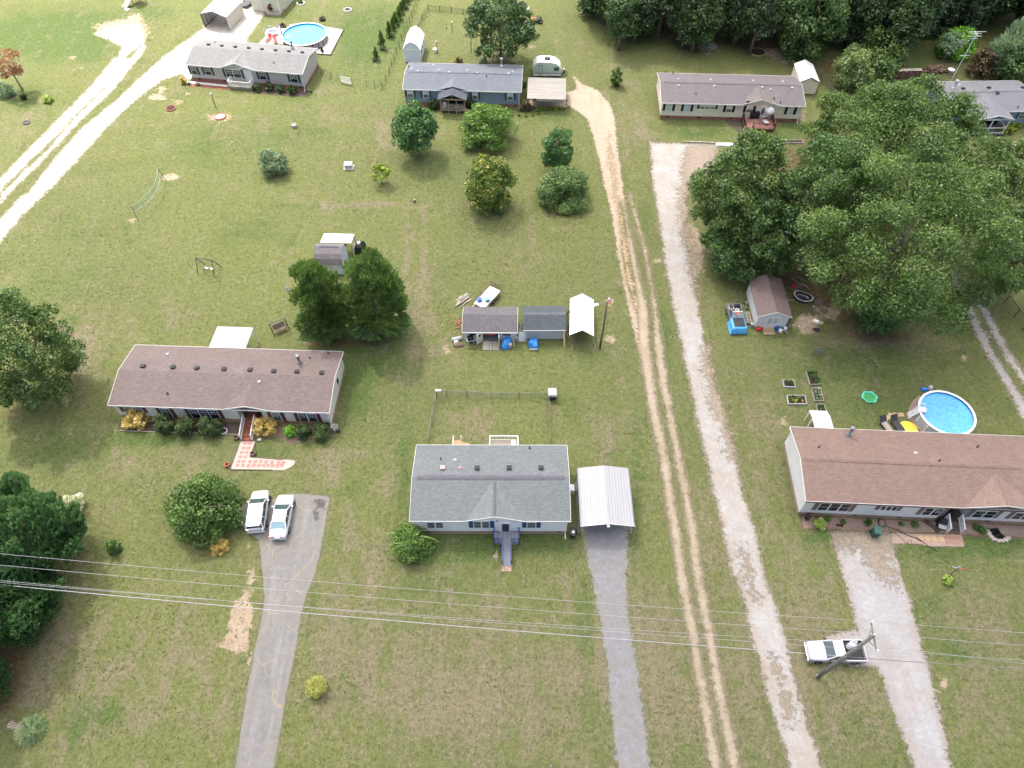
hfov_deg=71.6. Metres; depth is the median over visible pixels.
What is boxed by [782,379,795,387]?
garden bed
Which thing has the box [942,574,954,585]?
hosta
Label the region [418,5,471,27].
dog fence
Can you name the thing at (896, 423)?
lawn chair
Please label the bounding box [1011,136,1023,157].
shrub
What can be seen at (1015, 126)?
shrub
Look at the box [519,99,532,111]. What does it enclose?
shrub
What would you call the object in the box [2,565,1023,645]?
power line
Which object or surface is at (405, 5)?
young conifer
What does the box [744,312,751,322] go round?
wood pallet
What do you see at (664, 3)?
woodland tree
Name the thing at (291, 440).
shrub bed
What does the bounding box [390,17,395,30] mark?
young conifer
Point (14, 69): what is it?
copper tree
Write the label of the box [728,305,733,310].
white box
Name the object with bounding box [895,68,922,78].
firewood stack
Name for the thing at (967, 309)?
understory bush
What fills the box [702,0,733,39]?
woodland tree
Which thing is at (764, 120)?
deck chair
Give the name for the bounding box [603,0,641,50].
woodland tree
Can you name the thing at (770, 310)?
shed
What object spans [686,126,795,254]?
grove tree
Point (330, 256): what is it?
barn shed
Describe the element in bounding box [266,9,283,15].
raised bed wall
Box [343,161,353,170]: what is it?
utility box
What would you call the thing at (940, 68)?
log pile
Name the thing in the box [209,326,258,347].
patio awning
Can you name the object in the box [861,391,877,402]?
wading pool
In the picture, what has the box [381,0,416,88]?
wire fence
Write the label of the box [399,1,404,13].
young conifer
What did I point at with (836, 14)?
woodland tree
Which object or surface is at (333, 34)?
pool slab
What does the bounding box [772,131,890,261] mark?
grove tree
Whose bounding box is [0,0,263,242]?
sunny gravel driveway
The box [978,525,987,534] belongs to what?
bed plant
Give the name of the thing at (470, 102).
shrub
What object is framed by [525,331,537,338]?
door
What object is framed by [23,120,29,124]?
well cover
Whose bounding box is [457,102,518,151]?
tree
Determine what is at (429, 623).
telephone cable
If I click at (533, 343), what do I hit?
tarped cart
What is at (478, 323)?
shed
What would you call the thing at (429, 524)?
window
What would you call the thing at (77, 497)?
flowering bush
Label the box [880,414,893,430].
lawn chair
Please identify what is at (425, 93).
window
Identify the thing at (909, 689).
concrete driveway
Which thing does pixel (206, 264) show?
swing set
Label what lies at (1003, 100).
manufactured house
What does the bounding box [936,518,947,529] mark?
covered grill
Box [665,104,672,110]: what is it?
window
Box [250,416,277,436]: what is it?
yellow bush
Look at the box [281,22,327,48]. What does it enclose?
above ground pool
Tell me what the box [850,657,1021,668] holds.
telephone cable
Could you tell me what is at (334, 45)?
slab edging
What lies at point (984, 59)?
shrub
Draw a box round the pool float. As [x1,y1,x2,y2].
[901,421,917,431]
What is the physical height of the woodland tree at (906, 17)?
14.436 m
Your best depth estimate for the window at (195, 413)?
77.43 m
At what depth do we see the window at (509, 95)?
112.71 m
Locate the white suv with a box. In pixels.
[245,490,270,532]
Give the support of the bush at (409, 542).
on the ground at (48, 40)
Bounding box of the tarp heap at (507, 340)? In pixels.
[501,336,511,349]
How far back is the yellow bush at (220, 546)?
69.26 m
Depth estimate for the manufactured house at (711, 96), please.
110.96 m
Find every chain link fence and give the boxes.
[427,390,549,443]
[813,61,849,98]
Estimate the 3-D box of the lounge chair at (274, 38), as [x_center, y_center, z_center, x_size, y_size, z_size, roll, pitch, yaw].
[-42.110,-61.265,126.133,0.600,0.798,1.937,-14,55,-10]
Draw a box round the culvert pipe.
[451,336,461,341]
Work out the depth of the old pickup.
86.09 m
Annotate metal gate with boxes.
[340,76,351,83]
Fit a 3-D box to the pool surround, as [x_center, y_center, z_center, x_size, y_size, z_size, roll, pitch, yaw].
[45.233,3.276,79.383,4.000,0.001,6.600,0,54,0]
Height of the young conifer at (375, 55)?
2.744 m
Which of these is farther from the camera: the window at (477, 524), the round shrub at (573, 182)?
the round shrub at (573, 182)
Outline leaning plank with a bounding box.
[563,331,564,347]
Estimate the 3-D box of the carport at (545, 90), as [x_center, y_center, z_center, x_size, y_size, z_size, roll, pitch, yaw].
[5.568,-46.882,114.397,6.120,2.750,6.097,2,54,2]
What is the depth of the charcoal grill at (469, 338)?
84.50 m
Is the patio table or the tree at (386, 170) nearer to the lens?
the tree at (386, 170)
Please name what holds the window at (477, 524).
in the manufactured house at (507, 493)
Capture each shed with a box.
[313,233,355,274]
[403,26,425,62]
[462,306,517,349]
[522,306,565,338]
[746,275,792,334]
[791,59,819,93]
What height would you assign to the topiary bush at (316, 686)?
1.687 m
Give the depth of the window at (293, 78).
115.96 m
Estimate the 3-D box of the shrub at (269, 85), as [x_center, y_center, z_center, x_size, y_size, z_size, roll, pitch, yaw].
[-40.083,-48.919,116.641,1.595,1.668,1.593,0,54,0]
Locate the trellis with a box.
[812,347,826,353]
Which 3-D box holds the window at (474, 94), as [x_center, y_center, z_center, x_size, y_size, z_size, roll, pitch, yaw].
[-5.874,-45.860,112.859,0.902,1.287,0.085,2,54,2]
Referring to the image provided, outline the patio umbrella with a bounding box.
[765,106,774,118]
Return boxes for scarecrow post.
[948,566,966,575]
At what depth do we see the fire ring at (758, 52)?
124.00 m
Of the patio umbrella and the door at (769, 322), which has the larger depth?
the patio umbrella
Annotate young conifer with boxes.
[372,46,378,61]
[376,30,385,49]
[385,20,394,37]
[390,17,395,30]
[392,11,399,24]
[395,5,402,20]
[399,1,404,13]
[401,0,408,8]
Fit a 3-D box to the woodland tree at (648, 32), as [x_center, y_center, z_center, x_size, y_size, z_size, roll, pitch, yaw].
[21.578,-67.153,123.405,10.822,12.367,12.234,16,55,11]
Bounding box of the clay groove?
[606,133,639,310]
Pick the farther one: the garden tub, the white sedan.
the garden tub
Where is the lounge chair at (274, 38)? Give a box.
[272,34,277,43]
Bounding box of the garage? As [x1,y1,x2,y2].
[250,0,292,13]
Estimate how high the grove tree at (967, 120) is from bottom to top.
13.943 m
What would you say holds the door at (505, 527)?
in the manufactured house at (507, 493)
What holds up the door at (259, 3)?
in the garage
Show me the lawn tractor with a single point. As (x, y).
(539, 20)
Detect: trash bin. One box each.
[569,527,576,538]
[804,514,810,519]
[870,525,881,537]
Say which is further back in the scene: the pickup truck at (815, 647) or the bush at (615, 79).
the bush at (615, 79)
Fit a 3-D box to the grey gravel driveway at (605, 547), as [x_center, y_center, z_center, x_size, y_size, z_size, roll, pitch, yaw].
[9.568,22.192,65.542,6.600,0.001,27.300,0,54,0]
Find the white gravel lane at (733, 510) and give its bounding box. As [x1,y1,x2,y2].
[649,140,826,767]
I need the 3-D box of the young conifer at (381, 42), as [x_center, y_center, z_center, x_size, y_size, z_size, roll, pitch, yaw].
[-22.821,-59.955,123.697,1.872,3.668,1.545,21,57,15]
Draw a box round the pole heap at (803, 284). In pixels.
[787,277,809,290]
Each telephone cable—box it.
[0,584,846,656]
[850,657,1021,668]
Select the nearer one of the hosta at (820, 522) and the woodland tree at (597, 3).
the hosta at (820, 522)
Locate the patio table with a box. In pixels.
[269,29,278,32]
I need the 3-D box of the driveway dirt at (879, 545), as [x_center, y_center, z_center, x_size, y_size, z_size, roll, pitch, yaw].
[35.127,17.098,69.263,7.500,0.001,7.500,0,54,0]
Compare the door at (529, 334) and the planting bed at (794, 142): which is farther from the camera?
the planting bed at (794, 142)
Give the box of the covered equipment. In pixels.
[354,241,365,254]
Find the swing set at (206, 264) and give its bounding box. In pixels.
[195,257,220,277]
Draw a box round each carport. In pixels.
[200,0,244,29]
[527,77,565,111]
[575,465,635,534]
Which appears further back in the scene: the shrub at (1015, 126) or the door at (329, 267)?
the shrub at (1015, 126)
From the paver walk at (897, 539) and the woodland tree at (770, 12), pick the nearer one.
the paver walk at (897, 539)
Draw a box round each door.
[244,70,252,81]
[250,0,258,10]
[256,0,263,11]
[325,265,333,271]
[333,265,341,273]
[476,334,482,343]
[501,523,509,531]
[514,332,524,341]
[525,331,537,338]
[538,331,550,338]
[550,331,562,338]
[759,106,766,117]
[764,317,774,327]
[770,317,780,327]
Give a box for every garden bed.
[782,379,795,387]
[786,395,806,404]
[805,368,820,385]
[811,387,823,401]
[815,404,826,410]
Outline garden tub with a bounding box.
[793,290,813,303]
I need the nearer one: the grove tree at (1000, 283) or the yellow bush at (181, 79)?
the grove tree at (1000, 283)
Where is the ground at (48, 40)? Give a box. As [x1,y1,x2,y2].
[0,0,1023,767]
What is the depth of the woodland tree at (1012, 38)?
114.88 m
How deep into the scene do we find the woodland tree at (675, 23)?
119.80 m
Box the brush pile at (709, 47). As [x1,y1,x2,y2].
[697,41,721,55]
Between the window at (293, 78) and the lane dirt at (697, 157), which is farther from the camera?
the window at (293, 78)
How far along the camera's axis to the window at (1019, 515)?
69.91 m
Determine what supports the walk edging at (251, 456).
on the front walk at (289, 464)
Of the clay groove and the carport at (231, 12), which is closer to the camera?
the clay groove
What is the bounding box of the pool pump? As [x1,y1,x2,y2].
[921,385,932,391]
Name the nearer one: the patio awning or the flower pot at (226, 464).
the flower pot at (226, 464)
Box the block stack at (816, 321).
[810,318,823,325]
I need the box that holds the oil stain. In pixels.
[309,499,325,520]
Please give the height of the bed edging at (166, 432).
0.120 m
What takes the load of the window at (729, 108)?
in the manufactured house at (711, 96)
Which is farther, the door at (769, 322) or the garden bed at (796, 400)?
the door at (769, 322)
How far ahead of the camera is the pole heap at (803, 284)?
90.86 m
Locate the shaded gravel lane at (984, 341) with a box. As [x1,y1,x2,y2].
[951,273,1023,418]
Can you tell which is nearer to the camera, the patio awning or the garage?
the patio awning
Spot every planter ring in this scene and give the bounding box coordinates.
[214,113,225,119]
[220,428,227,434]
[297,0,304,5]
[344,7,350,11]
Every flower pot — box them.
[224,462,229,467]
[233,435,238,440]
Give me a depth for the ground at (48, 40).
78.82 m
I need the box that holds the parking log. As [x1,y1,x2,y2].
[685,141,716,143]
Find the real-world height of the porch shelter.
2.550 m
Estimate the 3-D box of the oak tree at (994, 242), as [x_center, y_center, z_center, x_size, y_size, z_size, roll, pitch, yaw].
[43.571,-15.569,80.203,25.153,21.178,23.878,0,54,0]
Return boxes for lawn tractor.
[531,15,542,23]
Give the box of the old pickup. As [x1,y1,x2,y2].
[725,303,746,334]
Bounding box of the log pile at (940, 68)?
[921,64,947,73]
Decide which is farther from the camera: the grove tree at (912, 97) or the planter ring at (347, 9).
the planter ring at (347, 9)
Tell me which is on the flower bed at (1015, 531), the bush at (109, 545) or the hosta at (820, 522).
the hosta at (820, 522)
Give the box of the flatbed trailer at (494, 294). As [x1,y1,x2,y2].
[473,280,501,306]
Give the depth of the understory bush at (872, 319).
83.51 m
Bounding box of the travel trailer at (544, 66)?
[533,55,567,77]
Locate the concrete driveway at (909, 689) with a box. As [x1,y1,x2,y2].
[825,530,953,767]
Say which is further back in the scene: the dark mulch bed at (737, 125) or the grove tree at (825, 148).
the dark mulch bed at (737, 125)
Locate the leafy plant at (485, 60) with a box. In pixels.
[479,56,487,63]
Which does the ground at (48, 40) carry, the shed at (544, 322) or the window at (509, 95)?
the shed at (544, 322)
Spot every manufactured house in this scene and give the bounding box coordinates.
[107,345,344,440]
[185,39,318,90]
[402,57,522,113]
[409,435,570,571]
[656,71,805,136]
[783,426,1023,533]
[925,79,1023,134]
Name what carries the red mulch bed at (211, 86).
on the ground at (48, 40)
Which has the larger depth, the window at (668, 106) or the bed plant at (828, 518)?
the window at (668, 106)
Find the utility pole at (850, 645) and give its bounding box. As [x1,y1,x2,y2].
[815,622,878,678]
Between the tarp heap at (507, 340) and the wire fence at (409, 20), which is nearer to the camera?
the tarp heap at (507, 340)
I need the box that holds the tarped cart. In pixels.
[528,337,538,349]
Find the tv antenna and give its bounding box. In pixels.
[951,31,985,80]
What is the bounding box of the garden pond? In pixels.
[986,528,1010,542]
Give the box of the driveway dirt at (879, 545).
[828,524,902,593]
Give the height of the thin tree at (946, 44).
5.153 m
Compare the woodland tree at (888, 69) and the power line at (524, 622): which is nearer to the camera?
the power line at (524, 622)
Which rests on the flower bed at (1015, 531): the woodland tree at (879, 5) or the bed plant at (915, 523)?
the bed plant at (915, 523)
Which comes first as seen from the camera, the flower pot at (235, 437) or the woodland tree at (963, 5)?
the flower pot at (235, 437)
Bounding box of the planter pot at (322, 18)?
[319,16,325,21]
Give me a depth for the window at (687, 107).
110.72 m
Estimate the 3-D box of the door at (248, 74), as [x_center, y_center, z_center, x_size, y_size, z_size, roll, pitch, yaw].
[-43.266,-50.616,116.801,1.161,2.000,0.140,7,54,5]
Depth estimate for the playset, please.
133.29 m
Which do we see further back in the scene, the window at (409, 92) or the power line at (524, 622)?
the window at (409, 92)
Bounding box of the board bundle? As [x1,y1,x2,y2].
[331,423,339,432]
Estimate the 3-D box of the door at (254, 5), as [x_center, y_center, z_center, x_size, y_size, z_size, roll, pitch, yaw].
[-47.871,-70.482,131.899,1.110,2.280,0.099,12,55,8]
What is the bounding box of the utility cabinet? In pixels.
[548,388,556,399]
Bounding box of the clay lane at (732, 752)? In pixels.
[621,191,741,767]
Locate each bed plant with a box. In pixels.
[824,515,830,521]
[911,520,918,528]
[973,523,980,531]
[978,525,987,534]
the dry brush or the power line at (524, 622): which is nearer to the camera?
the power line at (524, 622)
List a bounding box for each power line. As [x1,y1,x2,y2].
[0,580,1014,659]
[1,582,1023,663]
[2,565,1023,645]
[6,554,1022,632]
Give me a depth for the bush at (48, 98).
114.72 m
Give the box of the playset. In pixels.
[122,0,145,10]
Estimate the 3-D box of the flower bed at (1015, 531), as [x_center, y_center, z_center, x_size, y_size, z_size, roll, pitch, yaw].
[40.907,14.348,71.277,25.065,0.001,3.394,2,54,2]
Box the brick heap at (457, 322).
[449,315,462,329]
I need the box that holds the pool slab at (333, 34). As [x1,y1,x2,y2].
[259,24,341,53]
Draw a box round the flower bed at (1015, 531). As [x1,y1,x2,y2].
[800,515,1023,537]
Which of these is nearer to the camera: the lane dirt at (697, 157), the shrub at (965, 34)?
the lane dirt at (697, 157)
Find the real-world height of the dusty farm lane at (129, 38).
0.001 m
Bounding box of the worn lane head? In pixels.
[566,76,639,346]
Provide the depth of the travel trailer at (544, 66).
118.31 m
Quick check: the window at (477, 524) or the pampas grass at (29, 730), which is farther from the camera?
the window at (477, 524)
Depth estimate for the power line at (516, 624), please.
54.61 m
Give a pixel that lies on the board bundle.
(336, 429)
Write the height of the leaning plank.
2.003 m
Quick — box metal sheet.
[716,142,732,146]
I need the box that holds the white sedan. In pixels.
[269,495,294,539]
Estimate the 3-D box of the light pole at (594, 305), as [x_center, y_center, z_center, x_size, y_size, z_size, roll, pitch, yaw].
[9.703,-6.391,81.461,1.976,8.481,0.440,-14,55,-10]
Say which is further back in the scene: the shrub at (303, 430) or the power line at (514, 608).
the shrub at (303, 430)
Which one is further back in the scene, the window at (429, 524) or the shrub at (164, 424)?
the shrub at (164, 424)
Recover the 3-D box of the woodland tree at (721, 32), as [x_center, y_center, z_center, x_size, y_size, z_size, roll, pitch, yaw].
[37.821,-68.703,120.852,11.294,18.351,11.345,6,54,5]
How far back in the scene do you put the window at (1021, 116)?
109.72 m
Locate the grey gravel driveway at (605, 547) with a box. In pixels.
[581,524,653,767]
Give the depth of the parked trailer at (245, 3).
133.55 m
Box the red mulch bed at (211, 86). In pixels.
[185,79,229,89]
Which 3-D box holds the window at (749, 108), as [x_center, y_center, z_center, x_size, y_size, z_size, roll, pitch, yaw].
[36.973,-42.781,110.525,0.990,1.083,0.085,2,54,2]
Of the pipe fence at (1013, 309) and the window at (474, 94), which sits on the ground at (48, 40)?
the pipe fence at (1013, 309)
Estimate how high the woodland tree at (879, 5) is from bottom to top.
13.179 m
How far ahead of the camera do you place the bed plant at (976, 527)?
70.88 m
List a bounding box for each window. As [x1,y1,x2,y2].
[122,407,143,411]
[159,408,173,416]
[188,409,220,418]
[189,66,197,74]
[203,67,211,74]
[224,69,241,77]
[258,72,266,79]
[271,412,282,420]
[289,74,298,82]
[297,413,317,421]
[407,90,413,97]
[422,91,428,97]
[426,522,443,527]
[472,92,477,98]
[473,521,489,527]
[507,93,512,99]
[527,522,535,527]
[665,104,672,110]
[683,104,690,110]
[699,105,715,108]
[725,106,732,111]
[746,106,753,111]
[787,107,794,114]
[816,503,851,510]
[879,506,897,510]
[920,508,943,515]
[970,510,998,517]
[1009,512,1023,518]
[1017,112,1023,118]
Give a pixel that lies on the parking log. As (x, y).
(700, 142)
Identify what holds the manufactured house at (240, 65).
on the ground at (48, 40)
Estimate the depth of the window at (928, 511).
70.02 m
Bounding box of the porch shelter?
[803,410,832,427]
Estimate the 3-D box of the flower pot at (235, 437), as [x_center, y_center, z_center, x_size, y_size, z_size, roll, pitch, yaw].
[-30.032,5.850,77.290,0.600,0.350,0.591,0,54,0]
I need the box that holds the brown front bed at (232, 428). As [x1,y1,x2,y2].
[118,422,239,433]
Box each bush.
[0,81,16,97]
[42,94,53,103]
[61,492,85,516]
[103,539,121,554]
[121,409,151,430]
[179,77,185,84]
[209,538,229,556]
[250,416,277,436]
[305,675,327,698]
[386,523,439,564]
[609,66,623,85]
[850,284,905,336]
[935,291,971,320]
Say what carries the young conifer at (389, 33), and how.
on the ground at (48, 40)
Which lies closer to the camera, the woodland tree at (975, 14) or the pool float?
the pool float
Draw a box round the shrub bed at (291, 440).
[255,425,333,444]
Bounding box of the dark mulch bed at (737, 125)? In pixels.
[725,120,742,131]
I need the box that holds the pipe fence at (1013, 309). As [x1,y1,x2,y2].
[999,289,1023,330]
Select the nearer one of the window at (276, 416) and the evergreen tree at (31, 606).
the evergreen tree at (31, 606)
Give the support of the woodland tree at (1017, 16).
on the ground at (48, 40)
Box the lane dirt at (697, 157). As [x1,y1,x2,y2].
[673,143,801,730]
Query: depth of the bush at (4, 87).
115.50 m
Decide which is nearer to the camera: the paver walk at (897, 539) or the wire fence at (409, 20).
the paver walk at (897, 539)
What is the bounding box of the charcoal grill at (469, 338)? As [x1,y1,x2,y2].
[466,335,474,344]
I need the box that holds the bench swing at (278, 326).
[269,318,289,336]
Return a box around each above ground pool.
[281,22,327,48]
[907,390,976,433]
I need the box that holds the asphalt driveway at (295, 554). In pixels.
[235,493,329,767]
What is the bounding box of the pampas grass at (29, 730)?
[7,713,47,748]
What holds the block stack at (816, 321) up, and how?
on the ground at (48, 40)
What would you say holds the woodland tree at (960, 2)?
on the ground at (48, 40)
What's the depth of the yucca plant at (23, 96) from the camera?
115.36 m
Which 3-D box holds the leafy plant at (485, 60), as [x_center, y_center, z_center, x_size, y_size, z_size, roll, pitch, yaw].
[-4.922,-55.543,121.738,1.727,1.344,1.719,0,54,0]
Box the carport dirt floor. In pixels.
[528,100,567,106]
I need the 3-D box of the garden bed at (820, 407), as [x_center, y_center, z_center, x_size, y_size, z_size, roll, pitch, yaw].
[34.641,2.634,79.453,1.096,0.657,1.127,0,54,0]
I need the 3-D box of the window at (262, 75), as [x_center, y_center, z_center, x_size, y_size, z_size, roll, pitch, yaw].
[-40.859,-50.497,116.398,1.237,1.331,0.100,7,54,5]
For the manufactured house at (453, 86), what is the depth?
113.13 m
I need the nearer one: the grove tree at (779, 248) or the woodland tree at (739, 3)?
the grove tree at (779, 248)
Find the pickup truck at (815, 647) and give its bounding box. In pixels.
[803,637,867,664]
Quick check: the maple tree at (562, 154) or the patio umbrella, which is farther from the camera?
the patio umbrella
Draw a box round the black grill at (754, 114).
[749,111,759,118]
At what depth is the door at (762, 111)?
110.69 m
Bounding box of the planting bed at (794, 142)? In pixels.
[783,140,803,143]
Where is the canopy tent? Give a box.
[569,294,595,346]
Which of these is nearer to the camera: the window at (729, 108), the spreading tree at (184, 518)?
the spreading tree at (184, 518)
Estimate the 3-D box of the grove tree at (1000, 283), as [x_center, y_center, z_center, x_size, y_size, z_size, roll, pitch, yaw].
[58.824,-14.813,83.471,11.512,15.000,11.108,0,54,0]
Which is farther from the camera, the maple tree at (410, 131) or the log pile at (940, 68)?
the log pile at (940, 68)
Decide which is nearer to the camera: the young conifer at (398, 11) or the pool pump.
the pool pump
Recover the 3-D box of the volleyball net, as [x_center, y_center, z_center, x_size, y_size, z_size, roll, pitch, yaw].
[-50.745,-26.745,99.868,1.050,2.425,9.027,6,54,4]
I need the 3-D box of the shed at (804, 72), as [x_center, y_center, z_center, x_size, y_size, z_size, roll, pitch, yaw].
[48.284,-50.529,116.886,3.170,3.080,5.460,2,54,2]
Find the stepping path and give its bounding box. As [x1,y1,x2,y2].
[187,81,226,86]
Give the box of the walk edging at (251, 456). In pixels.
[229,441,282,470]
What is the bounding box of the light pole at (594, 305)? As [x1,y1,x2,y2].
[591,301,607,348]
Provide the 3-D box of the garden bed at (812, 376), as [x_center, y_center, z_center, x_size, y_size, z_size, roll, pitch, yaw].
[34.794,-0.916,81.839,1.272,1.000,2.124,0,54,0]
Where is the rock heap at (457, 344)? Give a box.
[453,342,463,347]
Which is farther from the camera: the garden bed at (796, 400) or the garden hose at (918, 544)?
the garden bed at (796, 400)
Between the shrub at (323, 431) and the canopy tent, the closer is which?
the shrub at (323, 431)
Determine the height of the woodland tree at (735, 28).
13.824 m
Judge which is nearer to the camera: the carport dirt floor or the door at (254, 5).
the carport dirt floor
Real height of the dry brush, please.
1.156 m
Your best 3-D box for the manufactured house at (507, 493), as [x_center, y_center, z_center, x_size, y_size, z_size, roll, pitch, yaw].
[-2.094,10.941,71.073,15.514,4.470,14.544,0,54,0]
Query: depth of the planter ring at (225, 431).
77.86 m
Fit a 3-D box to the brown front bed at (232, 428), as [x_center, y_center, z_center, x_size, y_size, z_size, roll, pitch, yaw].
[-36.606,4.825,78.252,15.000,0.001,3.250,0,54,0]
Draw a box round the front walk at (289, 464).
[231,441,294,469]
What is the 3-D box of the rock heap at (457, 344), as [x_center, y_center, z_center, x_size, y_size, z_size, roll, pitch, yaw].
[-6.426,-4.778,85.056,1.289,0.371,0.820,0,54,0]
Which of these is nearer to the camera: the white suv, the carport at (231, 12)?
the white suv
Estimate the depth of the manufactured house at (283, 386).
77.67 m
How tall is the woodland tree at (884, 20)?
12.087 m
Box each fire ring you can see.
[165,105,175,111]
[751,48,764,56]
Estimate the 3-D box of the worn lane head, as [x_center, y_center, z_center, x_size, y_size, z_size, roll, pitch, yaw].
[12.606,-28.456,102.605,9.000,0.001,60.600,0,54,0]
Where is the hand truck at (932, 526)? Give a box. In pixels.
[924,519,939,532]
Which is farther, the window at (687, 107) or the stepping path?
the stepping path
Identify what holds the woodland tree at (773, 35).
on the ground at (48, 40)
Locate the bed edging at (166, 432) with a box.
[119,430,237,434]
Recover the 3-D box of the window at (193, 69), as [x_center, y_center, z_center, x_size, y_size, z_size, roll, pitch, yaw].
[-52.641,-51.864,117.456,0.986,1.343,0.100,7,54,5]
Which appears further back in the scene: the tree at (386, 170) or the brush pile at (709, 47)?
the brush pile at (709, 47)
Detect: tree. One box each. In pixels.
[0,48,23,90]
[0,287,89,412]
[0,470,87,604]
[0,539,66,650]
[0,657,13,703]
[161,471,245,550]
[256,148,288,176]
[288,257,361,346]
[335,246,414,340]
[371,163,391,184]
[389,98,439,155]
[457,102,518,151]
[462,0,540,64]
[463,152,517,215]
[540,126,573,169]
[576,0,600,15]
[582,0,611,23]
[600,0,663,37]
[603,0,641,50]
[617,0,662,43]
[655,0,681,37]
[666,0,708,48]
[672,0,726,53]
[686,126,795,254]
[698,176,809,282]
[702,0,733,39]
[718,0,762,45]
[720,20,727,34]
[724,0,765,41]
[738,0,782,55]
[769,0,788,37]
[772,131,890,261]
[778,0,823,40]
[778,0,851,63]
[792,129,1023,337]
[795,79,958,224]
[802,1,828,42]
[831,43,874,91]
[836,0,888,48]
[842,0,887,42]
[843,72,990,179]
[848,23,909,72]
[853,0,899,36]
[867,54,901,82]
[883,0,940,53]
[883,0,952,38]
[918,134,1023,239]
[924,0,963,36]
[938,30,969,60]
[943,0,969,7]
[947,0,978,25]
[957,0,999,34]
[970,201,1023,305]
[977,0,1018,28]
[983,3,1000,21]
[987,0,1023,22]
[989,16,1023,78]
[996,47,1023,83]
[1012,1,1023,21]
[1014,0,1023,19]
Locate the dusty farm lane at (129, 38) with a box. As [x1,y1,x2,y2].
[0,23,145,203]
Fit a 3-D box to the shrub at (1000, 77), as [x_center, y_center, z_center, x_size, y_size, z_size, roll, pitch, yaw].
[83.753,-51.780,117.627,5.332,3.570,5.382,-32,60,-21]
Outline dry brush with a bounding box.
[455,56,462,63]
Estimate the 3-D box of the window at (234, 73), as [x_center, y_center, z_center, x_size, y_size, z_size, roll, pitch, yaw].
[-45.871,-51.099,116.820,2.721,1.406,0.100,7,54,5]
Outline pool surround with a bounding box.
[906,395,923,431]
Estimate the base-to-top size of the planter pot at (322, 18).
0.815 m
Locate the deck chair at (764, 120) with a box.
[761,116,768,124]
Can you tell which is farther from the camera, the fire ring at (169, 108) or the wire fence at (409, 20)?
the wire fence at (409, 20)
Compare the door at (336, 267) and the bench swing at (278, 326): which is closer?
the bench swing at (278, 326)
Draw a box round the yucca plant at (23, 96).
[18,92,27,100]
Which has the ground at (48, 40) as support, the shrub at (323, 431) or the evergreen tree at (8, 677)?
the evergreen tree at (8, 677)
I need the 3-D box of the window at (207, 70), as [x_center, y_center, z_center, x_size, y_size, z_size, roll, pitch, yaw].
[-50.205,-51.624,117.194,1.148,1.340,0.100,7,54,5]
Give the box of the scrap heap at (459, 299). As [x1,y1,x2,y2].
[454,292,475,306]
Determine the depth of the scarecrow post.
66.71 m
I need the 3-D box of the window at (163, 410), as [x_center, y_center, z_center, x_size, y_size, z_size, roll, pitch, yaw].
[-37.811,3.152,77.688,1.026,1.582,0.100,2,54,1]
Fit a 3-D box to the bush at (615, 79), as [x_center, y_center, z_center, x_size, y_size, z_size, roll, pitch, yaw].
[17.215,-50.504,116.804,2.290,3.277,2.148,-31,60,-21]
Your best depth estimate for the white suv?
70.64 m
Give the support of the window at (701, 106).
in the manufactured house at (711, 96)
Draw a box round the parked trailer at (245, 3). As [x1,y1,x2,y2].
[240,0,251,6]
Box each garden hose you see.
[878,519,937,551]
[887,527,956,549]
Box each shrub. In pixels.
[152,413,174,434]
[174,414,196,436]
[196,415,223,437]
[253,82,260,90]
[264,81,272,90]
[275,84,283,92]
[282,425,295,438]
[287,84,296,94]
[295,423,311,440]
[311,421,331,442]
[428,98,438,109]
[466,98,476,109]
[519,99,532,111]
[536,165,589,214]
[863,517,872,527]
[935,26,978,61]
[965,47,998,80]
[994,64,1023,80]
[1000,126,1007,134]
[1004,125,1014,134]
[1010,164,1023,193]
[1011,122,1018,130]
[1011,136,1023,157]
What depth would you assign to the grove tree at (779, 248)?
86.34 m
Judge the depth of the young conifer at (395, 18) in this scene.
128.53 m
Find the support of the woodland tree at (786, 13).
on the ground at (48, 40)
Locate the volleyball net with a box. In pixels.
[131,168,165,221]
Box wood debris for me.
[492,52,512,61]
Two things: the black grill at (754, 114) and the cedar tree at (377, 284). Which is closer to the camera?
the cedar tree at (377, 284)
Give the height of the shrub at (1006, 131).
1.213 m
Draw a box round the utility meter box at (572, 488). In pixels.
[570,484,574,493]
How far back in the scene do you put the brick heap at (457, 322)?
87.18 m
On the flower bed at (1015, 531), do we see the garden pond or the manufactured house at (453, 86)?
the garden pond
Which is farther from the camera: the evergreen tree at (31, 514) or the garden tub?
the garden tub
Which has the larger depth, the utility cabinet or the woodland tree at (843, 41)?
the woodland tree at (843, 41)
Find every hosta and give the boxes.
[813,517,826,530]
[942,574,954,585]
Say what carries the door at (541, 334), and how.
in the shed at (544, 322)
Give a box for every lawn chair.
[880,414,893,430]
[891,413,904,430]
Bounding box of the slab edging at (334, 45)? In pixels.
[317,29,343,54]
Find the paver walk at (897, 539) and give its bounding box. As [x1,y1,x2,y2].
[891,533,963,546]

